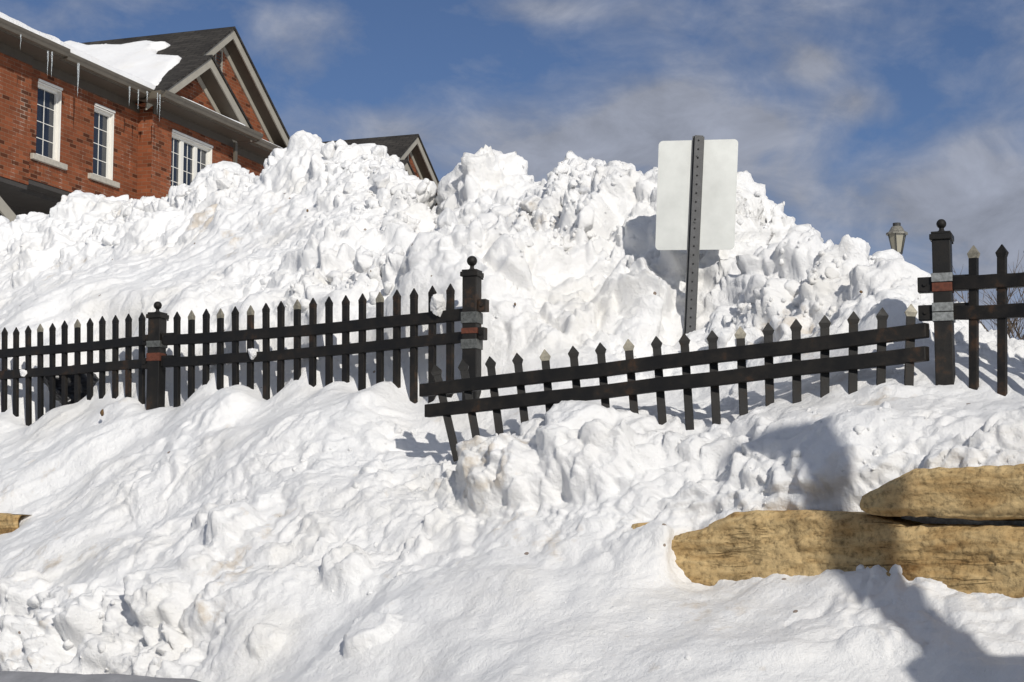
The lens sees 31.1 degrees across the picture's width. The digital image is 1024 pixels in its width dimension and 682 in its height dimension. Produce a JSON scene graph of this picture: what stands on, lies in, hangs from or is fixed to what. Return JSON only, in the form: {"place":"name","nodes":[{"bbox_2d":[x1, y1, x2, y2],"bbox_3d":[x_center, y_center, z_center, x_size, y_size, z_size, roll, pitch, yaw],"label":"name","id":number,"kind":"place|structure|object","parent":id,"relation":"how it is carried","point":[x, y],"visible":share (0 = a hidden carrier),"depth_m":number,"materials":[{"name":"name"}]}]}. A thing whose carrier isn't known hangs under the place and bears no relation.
{"place":"outdoors","nodes":[
{"label":"outdoors","id":0,"kind":"place"},
{"bbox_2d":[348,143,389,156],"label":"roof snow","id":1,"kind":"structure","parent":0,"point":[372,144],"depth_m":51.99,"materials":[{"name":"white snow"}]},
{"bbox_2d":[0,0,1023,339],"label":"sky","id":2,"kind":"structure","parent":0,"point":[863,117],"materials":[{"name":"blue"}]},
{"bbox_3d":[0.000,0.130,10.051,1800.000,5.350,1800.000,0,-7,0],"label":"snowy ground","id":3,"kind":"structure","parent":0,"visible":0},
{"bbox_2d":[0,18,289,221],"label":"brick house","id":4,"kind":"structure","parent":3,"relation":"on","point":[98,135],"depth_m":36.66,"materials":[{"name":"red brick"}]},
{"bbox_2d":[47,51,48,73],"bbox_3d":[-8.348,-4.995,33.082,0.032,0.450,0.032,0,-7,0],"label":"icicle","id":5,"kind":"object","parent":4,"relation":"hanging from","point":[47,60],"visible":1,"depth_m":33.08,"materials":[{"name":"white"}]},
{"bbox_2d":[30,79,67,169],"bbox_3d":[-8.679,-4.049,34.353,0.210,1.545,1.110,-2,-7,20],"label":"window","id":6,"kind":"structure","parent":4,"relation":"in","point":[48,130],"depth_m":34.51,"materials":[{"name":"white paint"}]},
{"bbox_2d":[51,52,52,75],"bbox_3d":[-8.306,-4.989,33.200,0.034,0.470,0.034,0,-7,0],"label":"icicle","id":7,"kind":"object","parent":4,"relation":"hanging from","point":[51,61],"visible":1,"depth_m":33.20,"materials":[{"name":"white"}]},
{"bbox_2d":[0,12,155,89],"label":"roof snow","id":8,"kind":"structure","parent":4,"relation":"on","point":[84,55],"depth_m":34.65,"materials":[{"name":"white snow"}]},
{"bbox_2d":[77,63,79,96],"bbox_3d":[-8.098,-4.869,34.331,0.049,0.650,0.049,0,-7,0],"label":"icicle","id":9,"kind":"object","parent":4,"relation":"hanging from","point":[78,66],"visible":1,"depth_m":34.33,"materials":[{"name":"white"}]},
{"bbox_2d":[88,103,119,187],"bbox_3d":[-8.045,-3.839,36.099,0.210,1.525,1.050,-2,-7,20],"label":"window","id":10,"kind":"structure","parent":4,"relation":"in","point":[103,143],"depth_m":36.26,"materials":[{"name":"white paint"}]},
{"bbox_2d":[65,40,181,85],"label":"roof snow","id":11,"kind":"structure","parent":4,"relation":"on","point":[143,60],"depth_m":39.42,"materials":[{"name":"white snow"}]},
{"bbox_2d":[159,94,160,121],"bbox_3d":[-6.979,-4.618,36.452,0.026,0.550,0.026,0,-7,0],"label":"icicle","id":12,"kind":"object","parent":4,"relation":"hanging from","point":[159,105],"visible":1,"depth_m":36.45,"materials":[{"name":"white"}]},
{"bbox_2d":[166,129,212,195],"bbox_3d":[-6.766,-3.531,38.693,0.210,1.505,2.030,-2,-7,20],"label":"window","id":13,"kind":"structure","parent":4,"relation":"in","point":[188,156],"depth_m":38.71,"materials":[{"name":"white paint"}]},
{"bbox_2d":[183,97,244,125],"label":"roof snow","id":14,"kind":"structure","parent":4,"relation":"on","point":[216,112],"depth_m":38.83,"materials":[{"name":"white snow"}]},
{"bbox_2d":[322,134,438,205],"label":"brick house","id":15,"kind":"structure","parent":3,"relation":"on","point":[409,151],"depth_m":52.63,"materials":[{"name":"grey"}]},
{"bbox_2d":[0,369,1023,681],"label":"snow bank","id":16,"kind":"structure","parent":3,"relation":"on","point":[302,529],"depth_m":8.56,"materials":[{"name":"white snow"}]},
{"bbox_2d":[0,513,26,534],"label":"stone block","id":17,"kind":"structure","parent":16,"relation":"in","point":[9,522],"depth_m":11.13,"materials":[{"name":"stone"}]},
{"bbox_2d":[0,312,145,425],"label":"picket fence","id":18,"kind":"object","parent":16,"relation":"on","point":[77,347],"visible":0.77,"depth_m":12.32,"materials":[{"name":"black paint"}]},
{"bbox_2d":[20,369,26,376],"bbox_3d":[-3.340,0.219,12.593,0.062,0.053,0.031,0,-7,0],"label":"snow lump","id":19,"kind":"object","parent":18,"relation":"attached to","point":[23,372],"visible":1,"depth_m":12.58,"materials":[{"name":"white snow"}]},
{"bbox_2d":[0,671,199,681],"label":"slush ridge","id":20,"kind":"structure","parent":16,"relation":"on","point":[16,676],"depth_m":8.07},
{"bbox_2d":[141,301,173,409],"bbox_3d":[-2.256,0.265,11.758,0.228,1.047,0.113,-2,-7,19],"label":"fence post","id":21,"kind":"object","parent":16,"relation":"on","point":[156,354],"visible":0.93,"depth_m":11.74,"materials":[{"name":"black paint"}]},
{"bbox_2d":[163,284,461,406],"bbox_3d":[-1.236,0.114,10.932,2.524,0.770,0.050,-5,-8,39],"label":"picket fence","id":22,"kind":"object","parent":16,"relation":"on","point":[361,325],"visible":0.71,"depth_m":10.85,"materials":[{"name":"black paint"}]},
{"bbox_2d":[248,348,257,359],"bbox_3d":[-1.578,0.078,11.173,0.065,0.071,0.042,-3,-7,26],"label":"snow lump","id":23,"kind":"object","parent":22,"relation":"attached to","point":[252,352],"visible":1,"depth_m":11.16,"materials":[{"name":"white snow"}]},
{"bbox_2d":[430,294,445,316],"bbox_3d":[-0.408,-0.198,10.258,0.100,0.135,0.119,0,-7,0],"label":"snow lump","id":24,"kind":"object","parent":22,"relation":"attached to","point":[437,305],"visible":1,"depth_m":10.23,"materials":[{"name":"white snow"}]},
{"bbox_2d":[460,256,488,399],"bbox_3d":[-0.201,0.055,10.105,0.144,1.060,0.108,-2,-7,19],"label":"fence post","id":25,"kind":"object","parent":16,"relation":"on","point":[473,331],"visible":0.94,"depth_m":10.09,"materials":[{"name":"black paint"}]},
{"bbox_2d":[631,522,648,528],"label":"stone block","id":26,"kind":"structure","parent":16,"relation":"in","point":[634,526],"depth_m":8.23,"materials":[{"name":"stone"}]},
{"bbox_2d":[419,304,929,461],"bbox_3d":[0.713,0.227,8.889,2.643,0.662,0.086,-3,-7,27],"label":"picket fence","id":27,"kind":"object","parent":16,"relation":"on","point":[853,339],"visible":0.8,"depth_m":8.80,"materials":[{"name":"black paint"}]},
{"bbox_2d":[671,510,1023,597],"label":"stone block","id":28,"kind":"structure","parent":16,"relation":"on","point":[964,558],"depth_m":7.54,"materials":[{"name":"stone"}]},
{"bbox_2d":[860,464,1023,520],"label":"stone block","id":29,"kind":"structure","parent":28,"relation":"on","point":[988,492],"depth_m":7.23,"materials":[{"name":"stone"}]},
{"bbox_2d":[917,219,968,384],"bbox_3d":[1.970,0.013,8.334,0.242,1.148,0.106,-2,-7,19],"label":"fence post","id":30,"kind":"object","parent":16,"relation":"on","point":[938,312],"visible":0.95,"depth_m":8.32,"materials":[{"name":"black paint"}]},
{"bbox_2d":[951,244,1023,395],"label":"picket fence","id":31,"kind":"object","parent":16,"relation":"on","point":[1001,281],"visible":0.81,"depth_m":8.20,"materials":[{"name":"black paint"}]},
{"bbox_2d":[0,130,1023,424],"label":"snow mound","id":32,"kind":"object","parent":3,"relation":"on","point":[568,254],"visible":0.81,"depth_m":11.32,"materials":[{"name":"white snow"}]},
{"bbox_2d":[44,365,98,403],"bbox_3d":[-2.990,0.328,12.695,0.506,0.331,0.360,0,-7,0],"label":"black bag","id":33,"kind":"object","parent":32,"relation":"on","point":[71,387],"visible":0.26,"depth_m":12.55,"materials":[{"name":"plastic"}]},
{"bbox_2d":[655,135,737,333],"bbox_3d":[1.052,-0.361,10.390,0.478,1.630,0.044,0,-7,0],"label":"road sign","id":34,"kind":"object","parent":32,"relation":"on","point":[696,193],"visible":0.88,"depth_m":10.46,"materials":[{"name":"metal"}]},
{"bbox_2d":[886,222,907,254],"bbox_3d":[7.208,-0.265,34.253,0.410,3.923,0.410,0,-7,0],"label":"street lamp","id":35,"kind":"object","parent":3,"relation":"on","point":[896,234],"visible":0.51,"depth_m":34.33,"materials":[{"name":"glass"}]},
{"bbox_2d":[953,253,1023,339],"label":"bare shrub","id":36,"kind":"object","parent":3,"relation":"on","point":[1011,325],"visible":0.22,"depth_m":17.33,"materials":[{"name":"brown plant"}]}
]}

